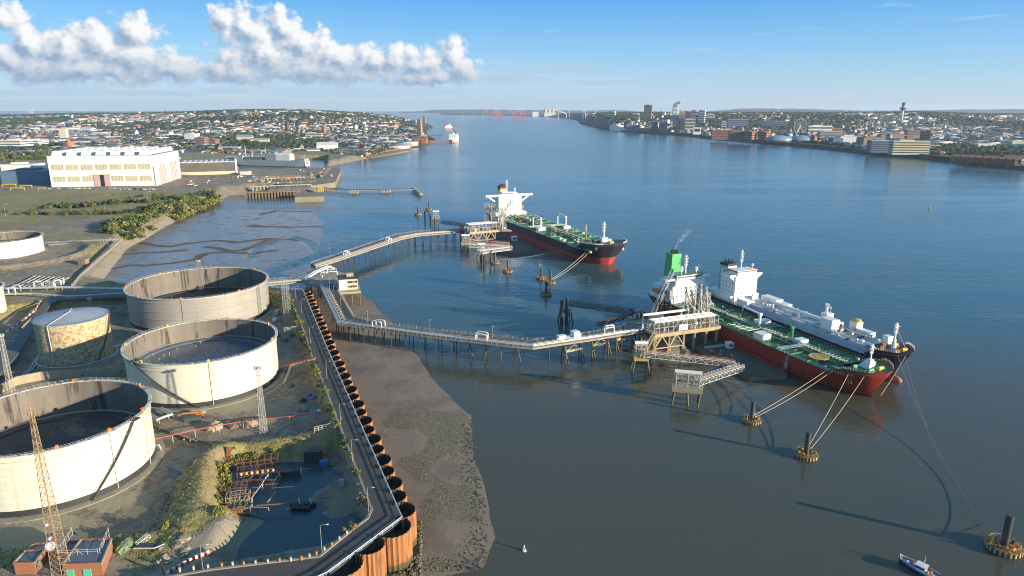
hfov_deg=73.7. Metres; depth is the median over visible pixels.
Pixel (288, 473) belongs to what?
yard object
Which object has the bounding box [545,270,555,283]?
mooring dolphin
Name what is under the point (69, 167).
window
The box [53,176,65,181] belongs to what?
window
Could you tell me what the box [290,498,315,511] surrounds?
pump raft
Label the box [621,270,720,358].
loading jetty
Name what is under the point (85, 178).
window
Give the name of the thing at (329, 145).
terminal shed
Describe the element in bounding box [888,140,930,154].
cream office
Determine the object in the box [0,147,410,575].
ground
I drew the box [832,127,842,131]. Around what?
brick range
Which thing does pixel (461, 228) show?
fire tower
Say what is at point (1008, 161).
riverside terrace
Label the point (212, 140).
brick office
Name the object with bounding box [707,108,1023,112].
hill
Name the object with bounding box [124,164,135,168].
window
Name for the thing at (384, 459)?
sheet pile wall
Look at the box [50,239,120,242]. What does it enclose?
rail fence
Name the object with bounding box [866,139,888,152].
blue office
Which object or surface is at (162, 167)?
end door
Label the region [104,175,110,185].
sliding door
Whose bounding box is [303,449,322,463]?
yard object
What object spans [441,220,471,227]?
gangway
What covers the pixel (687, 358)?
gangway
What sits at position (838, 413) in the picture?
mooring line
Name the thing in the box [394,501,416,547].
sheet pile wall
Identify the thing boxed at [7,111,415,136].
hill
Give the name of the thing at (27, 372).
pipeline
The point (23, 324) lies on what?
concrete wall
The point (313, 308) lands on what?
sheet pile wall
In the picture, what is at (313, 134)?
cream terrace
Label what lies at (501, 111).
hill
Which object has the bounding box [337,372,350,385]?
sheet pile wall
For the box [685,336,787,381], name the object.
pontoon
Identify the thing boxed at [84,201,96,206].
bush
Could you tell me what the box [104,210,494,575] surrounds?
mudflat
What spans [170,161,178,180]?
end door
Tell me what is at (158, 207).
bush
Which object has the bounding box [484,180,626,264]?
oil tanker
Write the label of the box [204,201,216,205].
bush
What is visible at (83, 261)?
brick hut
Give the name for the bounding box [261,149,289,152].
house
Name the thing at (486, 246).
gangway
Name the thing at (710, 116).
slant block
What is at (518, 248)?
pontoon
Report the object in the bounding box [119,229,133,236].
bush
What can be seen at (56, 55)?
sky
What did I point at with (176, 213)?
bush
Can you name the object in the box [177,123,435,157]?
land
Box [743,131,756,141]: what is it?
dock warehouse
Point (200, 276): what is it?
lattice mast
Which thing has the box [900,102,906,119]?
radio tower
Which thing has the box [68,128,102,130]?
warehouse
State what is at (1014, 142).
sports hall
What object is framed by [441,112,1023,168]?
land
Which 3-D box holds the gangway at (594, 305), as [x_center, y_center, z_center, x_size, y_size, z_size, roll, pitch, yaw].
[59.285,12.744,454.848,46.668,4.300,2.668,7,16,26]
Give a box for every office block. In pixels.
[0,139,33,146]
[33,139,48,144]
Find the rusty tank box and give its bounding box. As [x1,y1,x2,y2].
[232,508,242,515]
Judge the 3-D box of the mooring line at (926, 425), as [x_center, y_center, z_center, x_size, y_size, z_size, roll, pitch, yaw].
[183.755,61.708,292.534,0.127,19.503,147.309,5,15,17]
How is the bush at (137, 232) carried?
on the ground at (223, 537)
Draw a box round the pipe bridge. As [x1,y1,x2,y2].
[303,265,333,281]
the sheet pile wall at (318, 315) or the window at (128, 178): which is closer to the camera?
the sheet pile wall at (318, 315)
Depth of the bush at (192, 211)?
904.54 m
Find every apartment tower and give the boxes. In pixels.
[919,130,924,138]
[924,130,930,138]
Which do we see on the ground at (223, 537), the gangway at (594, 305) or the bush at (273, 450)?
the bush at (273, 450)
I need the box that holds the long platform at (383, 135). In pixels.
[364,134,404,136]
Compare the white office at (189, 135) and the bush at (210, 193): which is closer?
the bush at (210, 193)
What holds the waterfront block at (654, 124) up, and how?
on the land at (946, 157)
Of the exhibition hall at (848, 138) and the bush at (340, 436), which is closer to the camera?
the bush at (340, 436)
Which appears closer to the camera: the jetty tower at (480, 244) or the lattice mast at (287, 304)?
the lattice mast at (287, 304)
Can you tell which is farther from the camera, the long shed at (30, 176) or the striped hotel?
the striped hotel
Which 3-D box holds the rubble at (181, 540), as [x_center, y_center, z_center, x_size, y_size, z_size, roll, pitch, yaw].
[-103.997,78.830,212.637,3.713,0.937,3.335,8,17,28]
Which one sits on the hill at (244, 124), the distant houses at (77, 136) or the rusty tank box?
the distant houses at (77, 136)
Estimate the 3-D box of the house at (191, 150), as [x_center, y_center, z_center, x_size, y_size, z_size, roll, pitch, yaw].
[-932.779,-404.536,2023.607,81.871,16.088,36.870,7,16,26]
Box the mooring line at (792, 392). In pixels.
[755,367,830,414]
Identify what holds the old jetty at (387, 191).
in the water at (602, 463)
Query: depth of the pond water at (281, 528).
240.72 m
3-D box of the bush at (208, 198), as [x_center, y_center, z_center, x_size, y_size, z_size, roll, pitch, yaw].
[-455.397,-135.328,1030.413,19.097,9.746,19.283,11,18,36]
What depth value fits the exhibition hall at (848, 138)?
2589.83 m
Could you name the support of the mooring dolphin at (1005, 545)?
in the water at (602, 463)
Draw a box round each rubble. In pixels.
[160,554,167,560]
[163,560,171,564]
[171,541,182,549]
[172,539,184,543]
[178,533,187,539]
[178,547,186,553]
[180,552,188,557]
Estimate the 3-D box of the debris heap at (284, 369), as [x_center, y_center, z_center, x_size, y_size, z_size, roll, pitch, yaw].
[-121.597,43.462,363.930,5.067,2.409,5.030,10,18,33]
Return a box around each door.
[65,569,74,575]
[82,569,91,575]
[93,175,100,185]
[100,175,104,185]
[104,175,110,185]
[158,163,167,183]
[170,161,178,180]
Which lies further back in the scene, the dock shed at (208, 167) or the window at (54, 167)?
the dock shed at (208, 167)
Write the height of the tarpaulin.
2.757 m
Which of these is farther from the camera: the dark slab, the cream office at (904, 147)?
the dark slab
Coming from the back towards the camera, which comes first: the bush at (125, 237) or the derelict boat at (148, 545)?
the bush at (125, 237)
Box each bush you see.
[61,204,72,208]
[75,202,83,207]
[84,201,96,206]
[96,225,114,232]
[101,199,114,204]
[101,220,122,223]
[102,222,114,228]
[106,226,117,233]
[111,221,128,227]
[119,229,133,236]
[121,224,133,229]
[122,234,136,238]
[123,216,134,220]
[126,220,140,226]
[131,228,144,234]
[135,204,153,211]
[140,215,150,221]
[151,196,159,201]
[154,205,169,209]
[158,208,166,213]
[160,520,169,530]
[170,210,182,215]
[173,215,184,219]
[174,196,187,202]
[180,209,195,213]
[189,196,198,202]
[197,190,212,195]
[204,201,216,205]
[205,195,218,200]
[212,506,226,514]
[217,486,226,495]
[218,461,230,471]
[218,469,232,483]
[218,497,232,504]
[235,453,248,459]
[250,451,259,459]
[268,446,277,452]
[304,348,314,354]
[315,381,325,387]
[329,417,341,421]
[335,433,345,438]
[339,444,348,450]
[340,438,349,446]
[341,520,358,530]
[347,451,353,459]
[351,468,360,476]
[354,492,368,502]
[356,498,370,507]
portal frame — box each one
[565,344,584,363]
[591,339,611,357]
[615,334,634,350]
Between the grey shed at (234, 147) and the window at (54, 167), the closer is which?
the window at (54, 167)
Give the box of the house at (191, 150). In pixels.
[184,148,210,152]
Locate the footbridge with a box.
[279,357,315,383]
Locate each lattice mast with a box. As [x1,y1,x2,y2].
[0,334,15,391]
[25,401,69,575]
[196,260,204,294]
[254,365,267,433]
[281,281,291,322]
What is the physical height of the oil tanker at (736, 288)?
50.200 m
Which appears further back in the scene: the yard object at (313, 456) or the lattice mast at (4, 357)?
the lattice mast at (4, 357)
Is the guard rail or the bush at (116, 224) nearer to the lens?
the guard rail
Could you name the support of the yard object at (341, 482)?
on the ground at (223, 537)
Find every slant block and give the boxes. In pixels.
[698,110,705,122]
[706,114,714,119]
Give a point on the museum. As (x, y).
(696, 130)
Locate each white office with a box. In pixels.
[184,133,199,139]
[721,121,726,127]
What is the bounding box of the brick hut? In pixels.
[77,258,89,264]
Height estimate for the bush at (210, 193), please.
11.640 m
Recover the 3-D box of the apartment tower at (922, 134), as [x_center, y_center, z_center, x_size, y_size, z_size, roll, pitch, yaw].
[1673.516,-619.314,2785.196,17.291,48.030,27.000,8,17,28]
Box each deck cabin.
[511,236,517,240]
[725,341,733,348]
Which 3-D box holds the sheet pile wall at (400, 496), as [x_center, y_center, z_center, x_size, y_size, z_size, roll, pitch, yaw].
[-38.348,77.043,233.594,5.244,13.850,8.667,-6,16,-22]
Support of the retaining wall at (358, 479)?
on the ground at (223, 537)
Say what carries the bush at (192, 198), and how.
on the ground at (223, 537)
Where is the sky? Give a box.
[0,0,1023,111]
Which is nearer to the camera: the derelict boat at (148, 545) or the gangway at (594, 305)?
the derelict boat at (148, 545)
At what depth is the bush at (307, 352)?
367.88 m
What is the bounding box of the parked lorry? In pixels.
[274,309,279,314]
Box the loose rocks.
[390,423,487,575]
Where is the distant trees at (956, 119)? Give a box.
[591,111,1023,153]
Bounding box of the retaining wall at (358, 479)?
[168,291,372,575]
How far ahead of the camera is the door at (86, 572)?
197.55 m
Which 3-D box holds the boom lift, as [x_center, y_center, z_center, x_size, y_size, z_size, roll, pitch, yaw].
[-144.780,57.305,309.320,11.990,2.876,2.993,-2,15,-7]
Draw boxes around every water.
[0,111,1023,575]
[227,461,360,559]
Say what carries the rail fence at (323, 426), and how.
on the ground at (223, 537)
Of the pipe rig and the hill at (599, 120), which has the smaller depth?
the pipe rig
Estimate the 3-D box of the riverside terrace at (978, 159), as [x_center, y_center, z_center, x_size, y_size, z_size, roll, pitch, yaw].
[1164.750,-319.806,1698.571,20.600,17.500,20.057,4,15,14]
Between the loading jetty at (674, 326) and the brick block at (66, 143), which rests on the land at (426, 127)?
the brick block at (66, 143)
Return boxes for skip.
[184,415,201,422]
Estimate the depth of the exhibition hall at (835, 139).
2588.34 m
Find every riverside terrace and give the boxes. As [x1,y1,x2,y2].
[951,155,959,161]
[959,155,967,161]
[967,155,974,162]
[974,156,982,162]
[982,156,992,163]
[990,157,997,163]
[997,157,1005,164]
[1005,157,1012,164]
[1012,158,1023,165]
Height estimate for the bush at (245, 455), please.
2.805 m
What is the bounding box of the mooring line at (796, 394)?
[756,369,834,416]
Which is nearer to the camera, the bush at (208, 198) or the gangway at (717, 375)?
the gangway at (717, 375)
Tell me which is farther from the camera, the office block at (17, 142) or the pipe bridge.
the office block at (17, 142)
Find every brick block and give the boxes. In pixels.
[63,140,74,146]
[107,140,121,146]
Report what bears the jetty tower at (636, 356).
in the water at (602, 463)
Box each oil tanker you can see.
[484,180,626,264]
[648,249,893,396]
[708,250,914,382]
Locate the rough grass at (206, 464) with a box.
[0,296,333,570]
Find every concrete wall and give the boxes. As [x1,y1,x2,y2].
[0,366,126,393]
[18,316,32,329]
[71,238,121,285]
[87,305,267,313]
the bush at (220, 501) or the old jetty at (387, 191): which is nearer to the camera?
the bush at (220, 501)
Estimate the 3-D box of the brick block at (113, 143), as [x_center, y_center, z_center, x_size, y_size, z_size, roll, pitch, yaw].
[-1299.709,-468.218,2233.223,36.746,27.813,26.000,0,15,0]
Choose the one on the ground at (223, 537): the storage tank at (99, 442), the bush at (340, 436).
the storage tank at (99, 442)
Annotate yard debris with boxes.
[0,323,324,538]
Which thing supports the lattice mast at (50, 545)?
on the ground at (223, 537)
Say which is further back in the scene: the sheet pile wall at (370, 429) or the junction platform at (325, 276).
the junction platform at (325, 276)
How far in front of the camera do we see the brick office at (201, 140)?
2387.08 m
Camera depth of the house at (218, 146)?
2078.41 m
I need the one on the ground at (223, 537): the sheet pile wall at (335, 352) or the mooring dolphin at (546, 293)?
the sheet pile wall at (335, 352)
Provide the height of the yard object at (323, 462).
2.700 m
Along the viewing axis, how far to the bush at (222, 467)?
266.29 m
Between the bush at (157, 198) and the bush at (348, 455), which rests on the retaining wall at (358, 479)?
the bush at (348, 455)
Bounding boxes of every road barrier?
[6,299,40,332]
[166,548,211,574]
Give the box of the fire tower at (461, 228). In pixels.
[459,225,462,242]
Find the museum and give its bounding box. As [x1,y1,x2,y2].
[692,127,700,133]
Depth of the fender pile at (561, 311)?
454.02 m
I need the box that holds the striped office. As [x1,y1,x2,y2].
[805,125,832,134]
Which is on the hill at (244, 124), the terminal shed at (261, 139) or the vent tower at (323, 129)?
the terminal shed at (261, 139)
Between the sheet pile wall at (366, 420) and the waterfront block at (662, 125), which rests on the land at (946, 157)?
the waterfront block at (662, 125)
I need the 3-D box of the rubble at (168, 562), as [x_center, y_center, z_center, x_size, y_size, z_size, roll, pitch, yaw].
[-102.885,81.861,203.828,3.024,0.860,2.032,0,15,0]
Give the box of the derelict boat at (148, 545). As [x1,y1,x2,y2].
[133,543,164,548]
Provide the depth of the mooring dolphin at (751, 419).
313.56 m
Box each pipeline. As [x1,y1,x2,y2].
[4,286,123,291]
[5,292,125,296]
[23,354,38,374]
[151,407,173,423]
[153,425,184,439]
[155,412,329,441]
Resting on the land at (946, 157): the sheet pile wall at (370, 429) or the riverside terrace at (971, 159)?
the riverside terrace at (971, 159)
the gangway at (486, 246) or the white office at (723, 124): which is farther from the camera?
the white office at (723, 124)
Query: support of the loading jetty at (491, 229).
in the water at (602, 463)
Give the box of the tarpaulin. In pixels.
[115,538,134,554]
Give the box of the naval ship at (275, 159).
[226,150,309,166]
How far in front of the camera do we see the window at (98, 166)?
1139.16 m
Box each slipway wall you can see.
[245,191,296,197]
[252,184,311,190]
[263,177,315,180]
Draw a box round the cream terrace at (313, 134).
[305,132,322,136]
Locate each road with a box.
[0,293,124,374]
[184,288,400,575]
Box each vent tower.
[321,126,326,132]
[417,119,422,135]
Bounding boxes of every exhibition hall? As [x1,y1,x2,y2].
[828,137,842,142]
[835,135,862,142]
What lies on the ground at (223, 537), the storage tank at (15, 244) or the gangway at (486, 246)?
the storage tank at (15, 244)
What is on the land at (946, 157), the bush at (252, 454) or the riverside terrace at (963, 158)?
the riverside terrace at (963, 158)
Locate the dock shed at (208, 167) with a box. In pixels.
[180,157,237,174]
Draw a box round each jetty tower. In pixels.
[432,210,439,224]
[460,234,469,251]
[476,243,486,259]
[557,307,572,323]
[630,341,649,372]
[671,369,702,406]
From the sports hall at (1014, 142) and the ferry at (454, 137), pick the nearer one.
the sports hall at (1014, 142)
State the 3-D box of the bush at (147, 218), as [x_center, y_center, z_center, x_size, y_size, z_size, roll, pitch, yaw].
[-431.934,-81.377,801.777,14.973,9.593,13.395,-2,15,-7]
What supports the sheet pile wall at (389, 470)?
on the ground at (223, 537)
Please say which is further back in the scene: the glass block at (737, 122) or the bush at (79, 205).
the glass block at (737, 122)
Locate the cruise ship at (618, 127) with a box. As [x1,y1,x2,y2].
[609,122,623,131]
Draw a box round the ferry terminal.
[412,136,427,142]
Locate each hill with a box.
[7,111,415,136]
[395,109,637,112]
[557,112,1023,132]
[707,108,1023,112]
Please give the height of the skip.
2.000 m
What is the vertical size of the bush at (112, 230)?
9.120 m
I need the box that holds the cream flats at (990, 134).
[986,131,995,136]
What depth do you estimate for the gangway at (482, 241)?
690.52 m
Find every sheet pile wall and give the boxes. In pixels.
[306,299,316,304]
[309,306,319,311]
[312,313,322,318]
[315,321,326,328]
[319,326,327,334]
[319,330,330,339]
[321,335,331,344]
[323,340,335,348]
[324,552,364,575]
[325,345,335,352]
[327,350,339,360]
[330,355,340,363]
[332,360,345,371]
[335,367,346,378]
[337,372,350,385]
[342,379,352,392]
[343,385,357,399]
[348,393,359,405]
[349,400,364,414]
[353,408,366,420]
[355,535,386,575]
[356,416,372,429]
[361,425,374,438]
[364,433,381,449]
[369,444,384,462]
[373,453,391,473]
[377,517,412,572]
[379,465,394,484]
[383,476,403,498]
[389,489,406,530]
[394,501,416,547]
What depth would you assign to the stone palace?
3829.91 m
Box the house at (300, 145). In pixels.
[296,143,303,148]
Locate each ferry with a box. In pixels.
[445,124,451,128]
[449,131,458,142]
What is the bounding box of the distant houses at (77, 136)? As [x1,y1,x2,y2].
[0,108,426,155]
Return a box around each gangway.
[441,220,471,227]
[463,237,509,245]
[468,242,504,248]
[478,245,510,253]
[569,299,635,313]
[596,311,630,326]
[643,349,735,366]
[694,363,744,385]
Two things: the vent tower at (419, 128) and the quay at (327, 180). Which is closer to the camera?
the quay at (327, 180)
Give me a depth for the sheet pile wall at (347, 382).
330.38 m
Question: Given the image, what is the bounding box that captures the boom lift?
[178,410,205,417]
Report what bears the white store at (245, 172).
on the ground at (223, 537)
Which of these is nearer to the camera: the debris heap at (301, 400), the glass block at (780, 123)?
the debris heap at (301, 400)
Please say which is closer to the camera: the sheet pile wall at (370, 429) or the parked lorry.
the sheet pile wall at (370, 429)
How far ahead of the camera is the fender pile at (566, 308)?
453.68 m
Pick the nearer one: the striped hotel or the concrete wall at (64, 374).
the concrete wall at (64, 374)
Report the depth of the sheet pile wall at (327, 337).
394.18 m
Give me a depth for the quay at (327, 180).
1265.67 m
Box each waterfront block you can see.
[626,124,639,131]
[651,120,657,130]
[659,120,666,131]
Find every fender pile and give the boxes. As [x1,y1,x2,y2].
[560,300,563,324]
[565,297,568,324]
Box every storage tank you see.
[0,230,48,258]
[0,281,11,316]
[0,377,164,523]
[32,305,119,370]
[121,317,284,411]
[123,266,273,332]
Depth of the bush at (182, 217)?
865.05 m
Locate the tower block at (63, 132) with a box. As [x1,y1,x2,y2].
[58,127,68,137]
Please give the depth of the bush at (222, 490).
250.86 m
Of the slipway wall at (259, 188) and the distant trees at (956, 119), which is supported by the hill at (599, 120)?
the distant trees at (956, 119)
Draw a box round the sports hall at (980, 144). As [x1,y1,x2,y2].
[971,143,992,145]
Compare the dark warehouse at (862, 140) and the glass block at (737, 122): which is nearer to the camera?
the dark warehouse at (862, 140)
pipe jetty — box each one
[268,276,307,289]
[311,227,471,270]
[318,282,649,366]
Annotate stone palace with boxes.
[684,118,694,131]
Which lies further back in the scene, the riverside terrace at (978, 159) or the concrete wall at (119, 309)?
the riverside terrace at (978, 159)
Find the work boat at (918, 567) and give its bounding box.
[899,554,939,575]
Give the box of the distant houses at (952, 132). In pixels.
[584,110,1023,146]
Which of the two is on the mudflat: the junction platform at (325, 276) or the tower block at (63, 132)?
the junction platform at (325, 276)
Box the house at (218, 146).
[215,143,222,149]
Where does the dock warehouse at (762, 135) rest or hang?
on the land at (946, 157)
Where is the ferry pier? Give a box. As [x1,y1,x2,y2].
[428,140,453,142]
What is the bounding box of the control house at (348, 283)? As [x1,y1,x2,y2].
[337,272,360,304]
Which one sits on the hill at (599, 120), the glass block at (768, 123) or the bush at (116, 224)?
the glass block at (768, 123)
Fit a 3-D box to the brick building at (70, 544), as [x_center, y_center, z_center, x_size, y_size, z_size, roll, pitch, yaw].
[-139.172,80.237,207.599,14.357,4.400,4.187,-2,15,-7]
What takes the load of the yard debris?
on the ground at (223, 537)
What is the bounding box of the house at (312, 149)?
[300,148,320,150]
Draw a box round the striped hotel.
[817,131,842,138]
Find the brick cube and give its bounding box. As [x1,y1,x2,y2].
[904,135,913,138]
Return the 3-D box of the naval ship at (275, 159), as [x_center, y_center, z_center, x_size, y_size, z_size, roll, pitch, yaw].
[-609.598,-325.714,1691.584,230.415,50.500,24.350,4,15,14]
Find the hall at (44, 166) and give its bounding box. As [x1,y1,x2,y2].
[30,165,47,167]
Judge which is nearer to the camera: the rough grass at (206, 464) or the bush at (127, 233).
the rough grass at (206, 464)
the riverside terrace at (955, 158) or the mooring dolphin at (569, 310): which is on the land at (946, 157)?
the riverside terrace at (955, 158)
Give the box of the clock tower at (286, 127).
[285,122,288,131]
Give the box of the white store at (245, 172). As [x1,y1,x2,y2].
[240,171,250,174]
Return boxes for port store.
[532,112,538,116]
[544,112,555,116]
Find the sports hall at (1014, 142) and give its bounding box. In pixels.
[1006,140,1023,143]
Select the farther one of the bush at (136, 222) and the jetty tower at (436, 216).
the jetty tower at (436, 216)
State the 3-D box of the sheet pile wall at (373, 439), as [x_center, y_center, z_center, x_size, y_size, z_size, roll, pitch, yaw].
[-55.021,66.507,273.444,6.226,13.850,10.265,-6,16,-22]
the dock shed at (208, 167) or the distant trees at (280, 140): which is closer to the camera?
the dock shed at (208, 167)
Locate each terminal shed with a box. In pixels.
[236,135,253,139]
[250,138,269,141]
[316,142,337,148]
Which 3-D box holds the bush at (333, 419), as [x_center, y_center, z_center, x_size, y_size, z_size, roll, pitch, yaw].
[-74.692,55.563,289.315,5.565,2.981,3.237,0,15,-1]
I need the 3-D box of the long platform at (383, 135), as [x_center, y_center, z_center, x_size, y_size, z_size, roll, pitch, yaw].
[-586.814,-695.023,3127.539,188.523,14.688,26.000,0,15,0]
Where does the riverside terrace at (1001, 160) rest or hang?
on the land at (946, 157)
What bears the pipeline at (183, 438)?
on the ground at (223, 537)
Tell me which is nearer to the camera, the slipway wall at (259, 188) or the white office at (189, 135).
the slipway wall at (259, 188)
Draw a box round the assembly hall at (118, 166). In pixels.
[47,146,180,186]
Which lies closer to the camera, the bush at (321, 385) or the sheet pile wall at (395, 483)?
the sheet pile wall at (395, 483)
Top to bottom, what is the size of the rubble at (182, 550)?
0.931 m
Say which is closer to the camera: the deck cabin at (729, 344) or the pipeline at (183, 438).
the pipeline at (183, 438)
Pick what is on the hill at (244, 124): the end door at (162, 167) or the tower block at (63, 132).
the tower block at (63, 132)
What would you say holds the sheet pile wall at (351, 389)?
on the ground at (223, 537)
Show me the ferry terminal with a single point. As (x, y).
(421, 139)
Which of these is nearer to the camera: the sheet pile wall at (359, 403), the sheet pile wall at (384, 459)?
the sheet pile wall at (384, 459)
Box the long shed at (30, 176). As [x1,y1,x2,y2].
[0,167,50,184]
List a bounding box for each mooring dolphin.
[490,252,499,263]
[503,260,512,272]
[536,266,546,279]
[541,282,551,295]
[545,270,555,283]
[742,400,761,425]
[794,431,818,461]
[984,513,1023,558]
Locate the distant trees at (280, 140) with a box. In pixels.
[0,108,423,152]
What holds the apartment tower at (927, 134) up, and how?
on the hill at (599, 120)
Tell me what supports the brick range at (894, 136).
on the hill at (599, 120)
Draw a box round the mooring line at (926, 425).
[905,358,1000,537]
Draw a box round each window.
[51,165,63,169]
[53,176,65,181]
[66,165,78,169]
[68,176,79,181]
[81,164,92,169]
[82,176,93,181]
[95,164,107,169]
[110,164,121,169]
[111,176,123,180]
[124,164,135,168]
[126,176,137,180]
[138,164,149,168]
[140,175,151,180]
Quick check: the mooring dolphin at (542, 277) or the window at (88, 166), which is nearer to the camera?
the mooring dolphin at (542, 277)
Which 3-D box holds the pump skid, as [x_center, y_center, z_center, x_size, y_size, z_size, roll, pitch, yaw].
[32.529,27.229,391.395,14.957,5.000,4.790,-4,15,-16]
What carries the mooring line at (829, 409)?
attached to the oil tanker at (798, 356)
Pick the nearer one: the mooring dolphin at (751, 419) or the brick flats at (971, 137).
the mooring dolphin at (751, 419)
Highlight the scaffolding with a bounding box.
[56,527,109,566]
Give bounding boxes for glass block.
[727,119,748,127]
[760,120,774,126]
[774,121,788,126]
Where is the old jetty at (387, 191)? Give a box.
[323,186,422,196]
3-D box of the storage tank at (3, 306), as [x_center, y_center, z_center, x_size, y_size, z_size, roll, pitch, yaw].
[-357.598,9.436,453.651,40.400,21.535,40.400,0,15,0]
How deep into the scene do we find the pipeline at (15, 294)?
481.93 m
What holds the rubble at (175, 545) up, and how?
on the ground at (223, 537)
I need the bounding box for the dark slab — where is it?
[904,130,920,134]
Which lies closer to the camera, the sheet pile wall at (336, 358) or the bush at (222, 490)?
the bush at (222, 490)
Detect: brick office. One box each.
[194,136,208,143]
[209,138,219,143]
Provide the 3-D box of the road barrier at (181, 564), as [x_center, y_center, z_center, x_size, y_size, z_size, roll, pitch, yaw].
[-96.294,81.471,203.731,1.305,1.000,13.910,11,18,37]
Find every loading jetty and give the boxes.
[461,200,513,242]
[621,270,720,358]
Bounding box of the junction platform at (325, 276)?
[304,267,345,299]
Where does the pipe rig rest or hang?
on the ground at (223, 537)
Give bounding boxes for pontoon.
[483,236,533,255]
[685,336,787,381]
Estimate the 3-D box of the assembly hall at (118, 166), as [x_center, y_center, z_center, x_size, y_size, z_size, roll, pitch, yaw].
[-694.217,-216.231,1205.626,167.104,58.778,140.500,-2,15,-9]
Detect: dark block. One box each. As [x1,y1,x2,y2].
[685,111,689,117]
[691,110,695,118]
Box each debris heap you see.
[205,420,222,431]
[228,421,241,429]
[244,419,258,427]
[280,367,288,372]
[299,398,306,402]
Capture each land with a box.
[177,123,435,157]
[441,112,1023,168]
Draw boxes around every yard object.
[275,468,299,478]
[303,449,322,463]
[319,459,328,466]
[339,478,344,486]
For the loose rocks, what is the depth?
223.25 m
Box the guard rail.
[272,286,401,575]
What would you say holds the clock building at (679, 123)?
on the land at (946, 157)
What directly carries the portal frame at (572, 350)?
in the water at (602, 463)
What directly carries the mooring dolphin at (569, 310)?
in the water at (602, 463)
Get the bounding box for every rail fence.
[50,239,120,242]
[314,422,334,432]
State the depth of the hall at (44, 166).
1307.01 m
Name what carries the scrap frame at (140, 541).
on the ground at (223, 537)
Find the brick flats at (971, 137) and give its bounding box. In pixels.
[968,135,976,139]
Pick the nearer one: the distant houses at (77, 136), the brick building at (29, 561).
the brick building at (29, 561)
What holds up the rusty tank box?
on the ground at (223, 537)
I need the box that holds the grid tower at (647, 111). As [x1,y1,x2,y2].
[644,105,652,118]
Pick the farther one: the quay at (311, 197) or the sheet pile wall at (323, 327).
the quay at (311, 197)
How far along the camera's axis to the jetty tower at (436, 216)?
847.46 m
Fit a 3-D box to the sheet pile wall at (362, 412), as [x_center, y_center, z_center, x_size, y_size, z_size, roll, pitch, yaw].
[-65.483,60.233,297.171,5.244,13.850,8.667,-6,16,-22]
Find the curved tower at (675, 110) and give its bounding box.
[672,101,679,121]
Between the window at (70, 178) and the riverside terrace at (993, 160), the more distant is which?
the riverside terrace at (993, 160)
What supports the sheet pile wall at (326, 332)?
on the ground at (223, 537)
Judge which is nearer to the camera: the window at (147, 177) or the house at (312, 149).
the window at (147, 177)
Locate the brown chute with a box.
[226,447,230,461]
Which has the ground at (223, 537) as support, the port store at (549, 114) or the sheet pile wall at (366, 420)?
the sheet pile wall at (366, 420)
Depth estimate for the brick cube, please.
2866.84 m
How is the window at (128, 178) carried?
in the assembly hall at (118, 166)
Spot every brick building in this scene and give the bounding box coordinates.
[13,548,46,574]
[28,540,78,557]
[62,538,112,575]
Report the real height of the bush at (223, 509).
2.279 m
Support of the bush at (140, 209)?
on the ground at (223, 537)
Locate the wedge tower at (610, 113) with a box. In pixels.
[608,111,615,123]
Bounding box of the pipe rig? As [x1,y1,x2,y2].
[225,452,294,516]
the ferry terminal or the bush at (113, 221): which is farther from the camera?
the ferry terminal
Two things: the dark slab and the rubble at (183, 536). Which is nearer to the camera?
the rubble at (183, 536)
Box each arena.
[765,135,791,141]
[791,135,811,141]
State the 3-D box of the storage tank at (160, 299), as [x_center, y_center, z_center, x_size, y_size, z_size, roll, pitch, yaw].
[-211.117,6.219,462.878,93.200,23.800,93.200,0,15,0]
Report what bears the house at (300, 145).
on the ground at (223, 537)
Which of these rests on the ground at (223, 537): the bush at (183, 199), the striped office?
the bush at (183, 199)
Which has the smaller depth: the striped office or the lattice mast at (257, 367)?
the lattice mast at (257, 367)
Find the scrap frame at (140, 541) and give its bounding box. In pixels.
[135,533,150,544]
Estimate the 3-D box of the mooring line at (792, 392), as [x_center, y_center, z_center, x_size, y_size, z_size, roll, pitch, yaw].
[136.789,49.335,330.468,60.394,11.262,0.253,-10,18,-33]
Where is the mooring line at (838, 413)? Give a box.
[810,376,864,448]
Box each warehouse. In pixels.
[0,162,44,170]
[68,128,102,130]
[710,130,728,139]
[728,130,743,140]
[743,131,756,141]
[757,131,770,141]
[856,136,885,144]
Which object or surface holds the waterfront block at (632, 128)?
on the land at (946, 157)
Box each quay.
[275,167,341,188]
[295,192,323,202]
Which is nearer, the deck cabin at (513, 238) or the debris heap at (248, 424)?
the debris heap at (248, 424)
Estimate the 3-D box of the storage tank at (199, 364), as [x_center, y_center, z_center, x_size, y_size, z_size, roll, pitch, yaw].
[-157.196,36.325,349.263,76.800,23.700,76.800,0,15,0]
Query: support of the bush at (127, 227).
on the ground at (223, 537)
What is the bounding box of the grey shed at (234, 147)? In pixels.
[208,146,240,148]
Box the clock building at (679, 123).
[675,110,686,130]
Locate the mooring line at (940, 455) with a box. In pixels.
[898,357,995,538]
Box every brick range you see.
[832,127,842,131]
[877,134,919,138]
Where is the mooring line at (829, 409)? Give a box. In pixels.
[810,373,848,443]
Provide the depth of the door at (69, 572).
197.28 m
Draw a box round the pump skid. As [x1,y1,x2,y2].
[556,329,580,339]
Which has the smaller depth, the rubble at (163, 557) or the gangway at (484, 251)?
the rubble at (163, 557)

